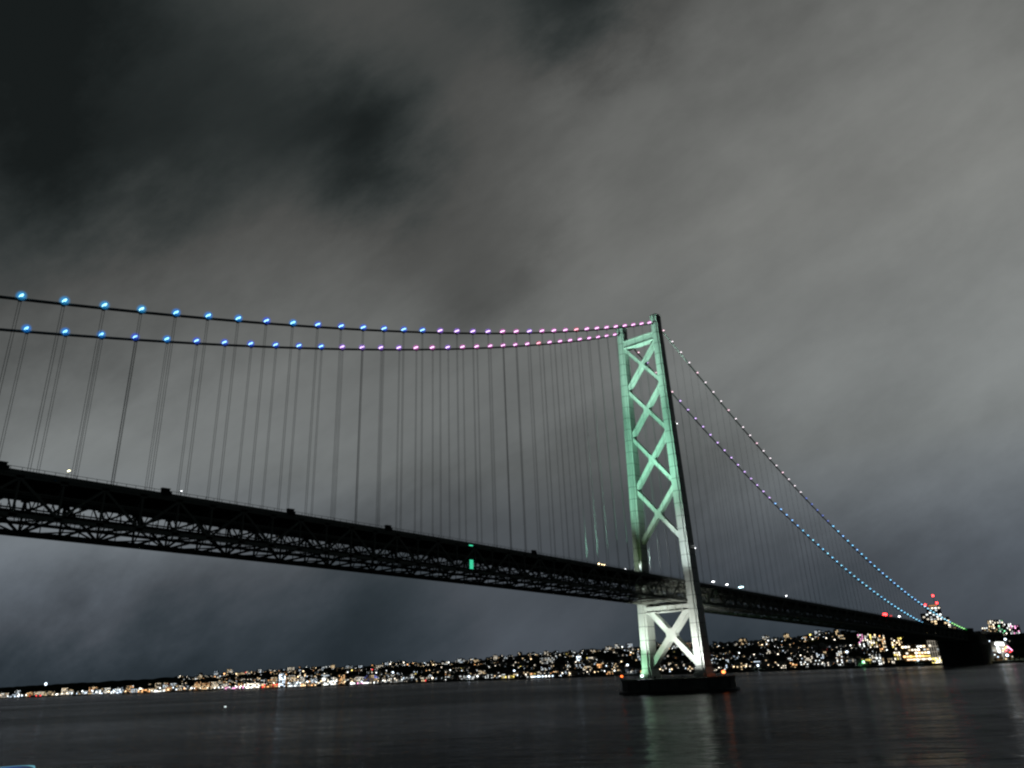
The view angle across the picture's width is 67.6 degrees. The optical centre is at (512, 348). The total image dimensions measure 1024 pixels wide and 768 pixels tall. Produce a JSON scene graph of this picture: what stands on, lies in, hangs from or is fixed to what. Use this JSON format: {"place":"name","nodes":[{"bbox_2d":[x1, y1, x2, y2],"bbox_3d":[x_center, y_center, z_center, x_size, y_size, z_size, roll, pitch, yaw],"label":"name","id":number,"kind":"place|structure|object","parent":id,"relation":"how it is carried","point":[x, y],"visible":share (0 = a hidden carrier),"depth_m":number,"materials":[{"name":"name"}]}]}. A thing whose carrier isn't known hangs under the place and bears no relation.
{"place":"outdoors","nodes":[
{"label":"outdoors","id":0,"kind":"place"},
{"bbox_2d":[0,662,1023,767],"bbox_3d":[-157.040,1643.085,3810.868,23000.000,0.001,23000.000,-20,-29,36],"label":"water","id":1,"kind":"structure","parent":0,"point":[958,716],"depth_m":293.44,"materials":[{"name":"liquid"}]},
{"bbox_2d":[0,765,34,767],"bbox_3d":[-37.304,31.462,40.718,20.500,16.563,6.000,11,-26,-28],"label":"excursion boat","id":2,"kind":"object","parent":1,"relation":"on","point":[27,766],"visible":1,"depth_m":48.11,"materials":[{"name":"blue paint"}]},
{"bbox_2d":[619,673,740,694],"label":"tower pier","id":3,"kind":"structure","parent":1,"relation":"in","point":[667,685],"depth_m":540.22,"materials":[{"name":"concrete"}]},
{"bbox_2d":[0,294,969,678],"bbox_3d":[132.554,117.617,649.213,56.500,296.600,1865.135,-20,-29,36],"label":"suspension bridge","id":4,"kind":"structure","parent":3,"relation":"on","point":[136,506],"depth_m":443.16,"materials":[{"name":"paint"}]},
{"bbox_2d":[0,631,1023,698],"bbox_3d":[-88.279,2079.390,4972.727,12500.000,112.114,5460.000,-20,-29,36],"label":"hill terrain","id":5,"kind":"structure","parent":0,"point":[1017,648],"depth_m":2605.34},
{"bbox_2d":[0,692,8,697],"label":"building","id":6,"kind":"structure","parent":5,"relation":"on","point":[3,694],"depth_m":4237.73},
{"bbox_2d":[8,693,19,697],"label":"waterfront hall","id":7,"kind":"structure","parent":5,"relation":"on","point":[12,695],"depth_m":4085.54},
{"bbox_2d":[26,691,32,696],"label":"building","id":8,"kind":"structure","parent":5,"relation":"on","point":[29,693],"depth_m":4086.82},
{"bbox_2d":[32,690,44,694],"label":"building","id":9,"kind":"structure","parent":5,"relation":"on","point":[39,692],"depth_m":4045.87,"materials":[{"name":"beige tile"}]},
{"bbox_2d":[44,691,54,695],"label":"building","id":10,"kind":"structure","parent":5,"relation":"on","point":[48,693],"depth_m":3899.91,"materials":[{"name":"beige"}]},
{"bbox_2d":[61,687,67,694],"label":"building","id":11,"kind":"structure","parent":5,"relation":"on","point":[64,690],"depth_m":3875.39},
{"bbox_2d":[66,690,73,694],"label":"building","id":12,"kind":"structure","parent":5,"relation":"on","point":[69,692],"depth_m":3796.63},
{"bbox_2d":[88,686,96,693],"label":"building","id":13,"kind":"structure","parent":5,"relation":"on","point":[91,688],"depth_m":3690.01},
{"bbox_2d":[91,689,102,694],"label":"waterfront hall","id":14,"kind":"structure","parent":5,"relation":"on","point":[96,691],"depth_m":3586.63,"materials":[{"name":"white"}]},
{"bbox_2d":[104,687,110,693],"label":"building","id":15,"kind":"structure","parent":5,"relation":"on","point":[106,689],"depth_m":3577.76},
{"bbox_2d":[110,687,122,693],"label":"waterfront hall","id":16,"kind":"structure","parent":5,"relation":"on","point":[117,689],"depth_m":3497.45,"materials":[{"name":"white"}]},
{"bbox_2d":[123,685,132,692],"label":"building","id":17,"kind":"structure","parent":5,"relation":"on","point":[127,688],"depth_m":3443.66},
{"bbox_2d":[130,688,138,692],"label":"building","id":18,"kind":"structure","parent":5,"relation":"on","point":[133,690],"depth_m":3419.03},
{"bbox_2d":[137,688,153,693],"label":"waterfront hall","id":19,"kind":"structure","parent":5,"relation":"on","point":[144,690],"depth_m":3313.75,"materials":[{"name":"orange"}]},
{"bbox_2d":[151,689,164,692],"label":"waterfront hall","id":20,"kind":"structure","parent":5,"relation":"on","point":[157,690],"depth_m":3257.00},
{"bbox_2d":[165,686,171,690],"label":"building","id":21,"kind":"structure","parent":5,"relation":"on","point":[168,687],"depth_m":3311.76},
{"bbox_2d":[174,685,182,690],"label":"building","id":22,"kind":"structure","parent":5,"relation":"on","point":[179,687],"depth_m":3233.29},
{"bbox_2d":[193,681,200,689],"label":"building","id":23,"kind":"structure","parent":5,"relation":"on","point":[196,685],"depth_m":3135.30,"materials":[{"name":"beige"}]},
{"bbox_2d":[201,682,210,689],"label":"building","id":24,"kind":"structure","parent":5,"relation":"on","point":[205,685],"depth_m":3120.70,"materials":[{"name":"beige tile"}]},
{"bbox_2d":[210,681,222,689],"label":"building","id":25,"kind":"structure","parent":5,"relation":"on","point":[216,684],"depth_m":3063.30,"materials":[{"name":"beige"}]},
{"bbox_2d":[220,683,228,688],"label":"building","id":26,"kind":"structure","parent":5,"relation":"on","point":[224,685],"depth_m":3040.23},
{"bbox_2d":[221,685,243,689],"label":"waterfront hall","id":27,"kind":"structure","parent":5,"relation":"on","point":[231,687],"depth_m":2963.12,"materials":[{"name":"pink"}]},
{"bbox_2d":[243,682,259,689],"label":"waterfront hall","id":28,"kind":"structure","parent":5,"relation":"on","point":[251,685],"depth_m":2902.92,"materials":[{"name":"white"}]},
{"bbox_2d":[262,683,278,688],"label":"waterfront hall","id":29,"kind":"structure","parent":5,"relation":"on","point":[267,685],"depth_m":2823.96,"materials":[{"name":"orange"}]},
{"bbox_2d":[269,676,277,681],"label":"building","id":30,"kind":"structure","parent":5,"relation":"on","point":[273,678],"depth_m":3307.86,"materials":[{"name":"beige tile"}]},
{"bbox_2d":[278,672,285,686],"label":"waterfront hall","id":31,"kind":"structure","parent":5,"relation":"on","point":[282,677],"depth_m":2804.82,"materials":[{"name":"white"}]},
{"bbox_2d":[286,676,296,686],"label":"building","id":32,"kind":"structure","parent":5,"relation":"on","point":[291,678],"depth_m":2823.69,"materials":[{"name":"beige tile"}]},
{"bbox_2d":[287,681,300,687],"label":"waterfront hall","id":33,"kind":"structure","parent":5,"relation":"on","point":[293,683],"depth_m":2742.98,"materials":[{"name":"white"}]},
{"bbox_2d":[299,675,304,682],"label":"building","id":34,"kind":"structure","parent":5,"relation":"on","point":[302,678],"depth_m":2775.82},
{"bbox_2d":[301,682,315,686],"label":"waterfront hall","id":35,"kind":"structure","parent":5,"relation":"on","point":[307,684],"depth_m":2693.68,"materials":[{"name":"beige"}]},
{"bbox_2d":[310,677,317,684],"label":"building","id":36,"kind":"structure","parent":5,"relation":"on","point":[313,680],"depth_m":2747.03,"materials":[{"name":"white"}]},
{"bbox_2d":[322,676,336,684],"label":"waterfront hall","id":37,"kind":"structure","parent":5,"relation":"on","point":[332,680],"depth_m":2650.42,"materials":[{"name":"white"}]},
{"bbox_2d":[337,673,344,684],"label":"building","id":38,"kind":"structure","parent":5,"relation":"on","point":[340,678],"depth_m":2634.79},
{"bbox_2d":[350,676,356,681],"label":"building","id":39,"kind":"structure","parent":5,"relation":"on","point":[353,678],"depth_m":2592.94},
{"bbox_2d":[348,681,362,685],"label":"waterfront hall","id":40,"kind":"structure","parent":5,"relation":"on","point":[354,682],"depth_m":2541.14,"materials":[{"name":"white"}]},
{"bbox_2d":[356,676,363,681],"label":"building","id":41,"kind":"structure","parent":5,"relation":"on","point":[360,678],"depth_m":2558.87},
{"bbox_2d":[363,681,377,684],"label":"waterfront hall","id":42,"kind":"structure","parent":5,"relation":"on","point":[366,683],"depth_m":2502.33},
{"bbox_2d":[364,674,377,681],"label":"waterfront hall","id":43,"kind":"structure","parent":5,"relation":"on","point":[369,677],"depth_m":2530.80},
{"bbox_2d":[388,677,397,682],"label":"waterfront hall","id":44,"kind":"structure","parent":5,"relation":"on","point":[391,679],"depth_m":2470.88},
{"bbox_2d":[398,676,413,681],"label":"waterfront hall","id":45,"kind":"structure","parent":5,"relation":"on","point":[400,679],"depth_m":2483.36,"materials":[{"name":"white"}]},
{"bbox_2d":[412,679,426,682],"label":"waterfront hall","id":46,"kind":"structure","parent":5,"relation":"on","point":[417,680],"depth_m":2376.39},
{"bbox_2d":[457,658,464,663],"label":"building","id":47,"kind":"structure","parent":5,"relation":"on","point":[460,660],"depth_m":3087.00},
{"bbox_2d":[457,674,467,679],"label":"building","id":48,"kind":"structure","parent":5,"relation":"on","point":[461,676],"depth_m":2311.71,"materials":[{"name":"grey tile"}]},
{"bbox_2d":[466,675,475,679],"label":"building","id":49,"kind":"structure","parent":5,"relation":"on","point":[472,676],"depth_m":2250.91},
{"bbox_2d":[478,669,485,674],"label":"building","id":50,"kind":"structure","parent":5,"relation":"on","point":[482,671],"depth_m":2416.13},
{"bbox_2d":[485,673,492,678],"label":"building","id":51,"kind":"structure","parent":5,"relation":"on","point":[487,675],"depth_m":2247.03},
{"bbox_2d":[501,674,514,678],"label":"waterfront hall","id":52,"kind":"structure","parent":5,"relation":"on","point":[505,676],"depth_m":2115.63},
{"bbox_2d":[5,631,1013,697],"bbox_3d":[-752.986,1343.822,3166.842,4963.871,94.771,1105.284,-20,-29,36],"label":"hillside houses","id":53,"kind":"structure","parent":5,"relation":"on","point":[795,652],"depth_m":2343.08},
{"bbox_2d":[510,671,517,676],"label":"building","id":54,"kind":"structure","parent":5,"relation":"on","point":[514,673],"depth_m":2163.85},
{"bbox_2d":[11,660,1023,697],"bbox_3d":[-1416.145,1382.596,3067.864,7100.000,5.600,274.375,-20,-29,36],"label":"sea wall","id":55,"kind":"structure","parent":5,"relation":"on","point":[594,675],"depth_m":1823.28,"materials":[{"name":"concrete"}]},
{"bbox_2d":[521,671,530,675],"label":"building","id":56,"kind":"structure","parent":5,"relation":"on","point":[525,672],"depth_m":2263.10,"materials":[{"name":"beige tile"}]},
{"bbox_2d":[535,670,545,674],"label":"building","id":57,"kind":"structure","parent":5,"relation":"on","point":[538,672],"depth_m":2074.03,"materials":[{"name":"beige tile"}]},
{"bbox_2d":[540,664,548,670],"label":"building","id":58,"kind":"structure","parent":5,"relation":"on","point":[543,667],"depth_m":2329.53,"materials":[{"name":"grey tile"}]},
{"bbox_2d":[531,674,561,678],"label":"waterfront hall","id":59,"kind":"structure","parent":5,"relation":"on","point":[537,676],"depth_m":1993.95,"materials":[{"name":"white"}]},
{"bbox_2d":[540,656,554,664],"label":"waterfront hall","id":60,"kind":"structure","parent":5,"relation":"on","point":[546,660],"depth_m":2609.70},
{"bbox_2d":[550,670,558,676],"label":"building","id":61,"kind":"structure","parent":5,"relation":"on","point":[554,672],"depth_m":1996.42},
{"bbox_2d":[576,663,584,668],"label":"building","id":62,"kind":"structure","parent":5,"relation":"on","point":[579,665],"depth_m":2306.09,"materials":[{"name":"grey tile"}]},
{"bbox_2d":[582,665,591,672],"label":"building","id":63,"kind":"structure","parent":5,"relation":"on","point":[587,668],"depth_m":2094.65,"materials":[{"name":"beige"}]},
{"bbox_2d":[606,670,614,674],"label":"building","id":64,"kind":"structure","parent":5,"relation":"on","point":[609,671],"depth_m":1881.55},
{"bbox_2d":[613,660,618,668],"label":"building","id":65,"kind":"structure","parent":5,"relation":"on","point":[616,663],"depth_m":2125.70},
{"bbox_2d":[626,643,632,647],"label":"building","id":66,"kind":"structure","parent":5,"relation":"on","point":[629,645],"depth_m":2758.50,"materials":[{"name":"grey tile"}]},
{"bbox_2d":[625,667,634,673],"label":"building","id":67,"kind":"structure","parent":5,"relation":"on","point":[628,669],"depth_m":1846.00,"materials":[{"name":"grey"}]},
{"bbox_2d":[636,652,640,660],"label":"building","id":68,"kind":"structure","parent":5,"relation":"on","point":[638,655],"depth_m":2272.76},
{"bbox_2d":[661,666,666,672],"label":"building","id":69,"kind":"structure","parent":5,"relation":"on","point":[663,668],"depth_m":1713.95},
{"bbox_2d":[360,630,1019,683],"bbox_3d":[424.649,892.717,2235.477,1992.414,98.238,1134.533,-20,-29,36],"label":"shore woods","id":70,"kind":"object","parent":5,"relation":"on","point":[846,632],"visible":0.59,"depth_m":1528.04,"materials":[{"name":"plant"}]},
{"bbox_2d":[687,664,693,671],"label":"building","id":71,"kind":"structure","parent":5,"relation":"on","point":[689,666],"depth_m":1655.82,"materials":[{"name":"beige tile"}]},
{"bbox_2d":[711,655,716,664],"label":"building","id":72,"kind":"structure","parent":5,"relation":"on","point":[713,659],"depth_m":1897.10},
{"bbox_2d":[713,665,721,670],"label":"building","id":73,"kind":"structure","parent":5,"relation":"on","point":[717,666],"depth_m":1590.80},
{"bbox_2d":[724,658,729,663],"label":"building","id":74,"kind":"structure","parent":5,"relation":"on","point":[726,660],"depth_m":1779.93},
{"bbox_2d":[723,663,732,669],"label":"building","id":75,"kind":"structure","parent":5,"relation":"on","point":[727,666],"depth_m":1604.21,"materials":[{"name":"grey tile"}]},
{"bbox_2d":[736,664,742,669],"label":"building","id":76,"kind":"structure","parent":5,"relation":"on","point":[739,666],"depth_m":1558.87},
{"bbox_2d":[738,638,747,644],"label":"building","id":77,"kind":"structure","parent":5,"relation":"on","point":[742,640],"depth_m":2342.78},
{"bbox_2d":[745,661,753,667],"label":"building","id":78,"kind":"structure","parent":5,"relation":"on","point":[749,663],"depth_m":1577.23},
{"bbox_2d":[762,648,770,655],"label":"building","id":79,"kind":"structure","parent":5,"relation":"on","point":[767,651],"depth_m":1886.40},
{"bbox_2d":[777,663,786,668],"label":"building","id":80,"kind":"structure","parent":5,"relation":"on","point":[781,665],"depth_m":1495.47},
{"bbox_2d":[783,633,788,640],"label":"building","id":81,"kind":"structure","parent":5,"relation":"on","point":[785,635],"depth_m":2255.73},
{"bbox_2d":[787,660,798,667],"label":"building","id":82,"kind":"structure","parent":5,"relation":"on","point":[792,663],"depth_m":1496.82,"materials":[{"name":"orange tile"}]},
{"bbox_2d":[799,659,809,667],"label":"building","id":83,"kind":"structure","parent":5,"relation":"on","point":[804,662],"depth_m":1470.77,"materials":[{"name":"white"}]},
{"bbox_2d":[803,652,812,664],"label":"building","id":84,"kind":"structure","parent":5,"relation":"on","point":[807,656],"depth_m":1618.24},
{"bbox_2d":[812,658,824,666],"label":"building","id":85,"kind":"structure","parent":5,"relation":"on","point":[818,661],"depth_m":1475.41,"materials":[{"name":"white"}]},
{"bbox_2d":[814,651,824,659],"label":"building","id":86,"kind":"structure","parent":5,"relation":"on","point":[818,654],"depth_m":1664.36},
{"bbox_2d":[825,660,831,665],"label":"building","id":87,"kind":"structure","parent":5,"relation":"on","point":[827,663],"depth_m":1481.20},
{"bbox_2d":[833,629,838,634],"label":"building","id":88,"kind":"structure","parent":5,"relation":"on","point":[836,631],"depth_m":2164.07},
{"bbox_2d":[835,649,842,657],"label":"building","id":89,"kind":"structure","parent":5,"relation":"on","point":[839,652],"depth_m":1639.12,"materials":[{"name":"white tile"}]},
{"bbox_2d":[836,657,844,665],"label":"building","id":90,"kind":"structure","parent":5,"relation":"on","point":[840,660],"depth_m":1454.20,"materials":[{"name":"white tile"}]},
{"bbox_2d":[837,634,844,638],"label":"building","id":91,"kind":"structure","parent":5,"relation":"on","point":[840,636],"depth_m":2088.69,"materials":[{"name":"beige tile"}]},
{"bbox_2d":[843,656,851,665],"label":"building","id":92,"kind":"structure","parent":5,"relation":"on","point":[846,658],"depth_m":1448.08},
{"bbox_2d":[851,657,857,665],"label":"waterfront hall","id":93,"kind":"structure","parent":5,"relation":"on","point":[854,659],"depth_m":1410.24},
{"bbox_2d":[856,658,865,665],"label":"building","id":94,"kind":"structure","parent":5,"relation":"on","point":[859,660],"depth_m":1401.81,"materials":[{"name":"green"}]},
{"bbox_2d":[857,634,865,649],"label":"apartment block","id":95,"kind":"structure","parent":5,"relation":"on","point":[861,639],"depth_m":1804.64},
{"bbox_2d":[863,633,870,647],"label":"apartment block","id":96,"kind":"structure","parent":5,"relation":"on","point":[867,640],"depth_m":1808.63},
{"bbox_2d":[861,657,872,663],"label":"waterfront hall","id":97,"kind":"structure","parent":5,"relation":"on","point":[867,660],"depth_m":1459.24,"materials":[{"name":"yellow"}]},
{"bbox_2d":[868,649,872,657],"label":"building","id":98,"kind":"structure","parent":5,"relation":"on","point":[870,652],"depth_m":1590.34,"materials":[{"name":"black tile"}]},
{"bbox_2d":[871,653,875,662],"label":"building","id":99,"kind":"structure","parent":5,"relation":"on","point":[873,657],"depth_m":1519.80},
{"bbox_2d":[869,634,879,650],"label":"apartment block","id":100,"kind":"structure","parent":5,"relation":"on","point":[874,641],"depth_m":1785.02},
{"bbox_2d":[875,652,882,664],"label":"waterfront hall","id":101,"kind":"structure","parent":5,"relation":"on","point":[878,658],"depth_m":1388.48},
{"bbox_2d":[877,635,886,651],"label":"apartment block","id":102,"kind":"structure","parent":5,"relation":"on","point":[881,642],"depth_m":1769.66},
{"bbox_2d":[881,656,896,663],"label":"waterfront hall","id":103,"kind":"structure","parent":5,"relation":"on","point":[887,659],"depth_m":1407.53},
{"bbox_2d":[890,637,903,659],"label":"apartment block","id":104,"kind":"structure","parent":5,"relation":"on","point":[896,642],"depth_m":1560.99,"materials":[{"name":"yellow tile"}]},
{"bbox_2d":[899,644,930,661],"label":"building","id":105,"kind":"structure","parent":5,"relation":"on","point":[915,652],"depth_m":1468.18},
{"bbox_2d":[927,640,941,662],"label":"glass hall","id":106,"kind":"structure","parent":5,"relation":"on","point":[934,650],"depth_m":1323.59,"materials":[{"name":"glass"}]},
{"bbox_2d":[920,595,956,641],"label":"building","id":107,"kind":"structure","parent":5,"relation":"on","point":[935,609],"depth_m":1726.64,"materials":[{"name":"black tile"}]},
{"bbox_2d":[937,628,994,665],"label":"cable anchorage","id":108,"kind":"object","parent":5,"relation":"on","point":[976,649],"visible":0.73,"depth_m":1235.84,"materials":[{"name":"concrete"}]},
{"bbox_2d":[980,631,999,641],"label":"approach viaduct","id":109,"kind":"object","parent":5,"relation":"on","point":[989,634],"visible":0.23,"depth_m":1394.25,"materials":[{"name":"concrete"}]},
{"bbox_2d":[987,620,999,637],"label":"apartment block","id":110,"kind":"structure","parent":5,"relation":"on","point":[992,625],"depth_m":1829.64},
{"bbox_2d":[993,651,1002,660],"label":"building","id":111,"kind":"structure","parent":5,"relation":"on","point":[998,656],"depth_m":1276.35,"materials":[{"name":"white tile"}]},
{"bbox_2d":[990,641,1011,658],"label":"exhibition hall","id":112,"kind":"structure","parent":5,"relation":"on","point":[998,646],"depth_m":1328.70,"materials":[{"name":"white"}]},
{"bbox_2d":[996,619,1005,632],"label":"apartment block","id":113,"kind":"structure","parent":5,"relation":"on","point":[1000,625],"depth_m":1830.20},
{"bbox_2d":[1003,652,1013,659],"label":"building","id":114,"kind":"structure","parent":5,"relation":"on","point":[1006,657],"depth_m":1271.95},
{"bbox_2d":[1004,623,1013,633],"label":"apartment block","id":115,"kind":"structure","parent":5,"relation":"on","point":[1008,626],"depth_m":1837.16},
{"bbox_2d":[1012,625,1020,633],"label":"apartment block","id":116,"kind":"structure","parent":5,"relation":"on","point":[1016,629],"depth_m":1836.43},
{"bbox_2d":[0,0,1023,687],"label":"sky","id":117,"kind":"structure","parent":0,"point":[818,204],"materials":[{"name":"grey"}]}
]}

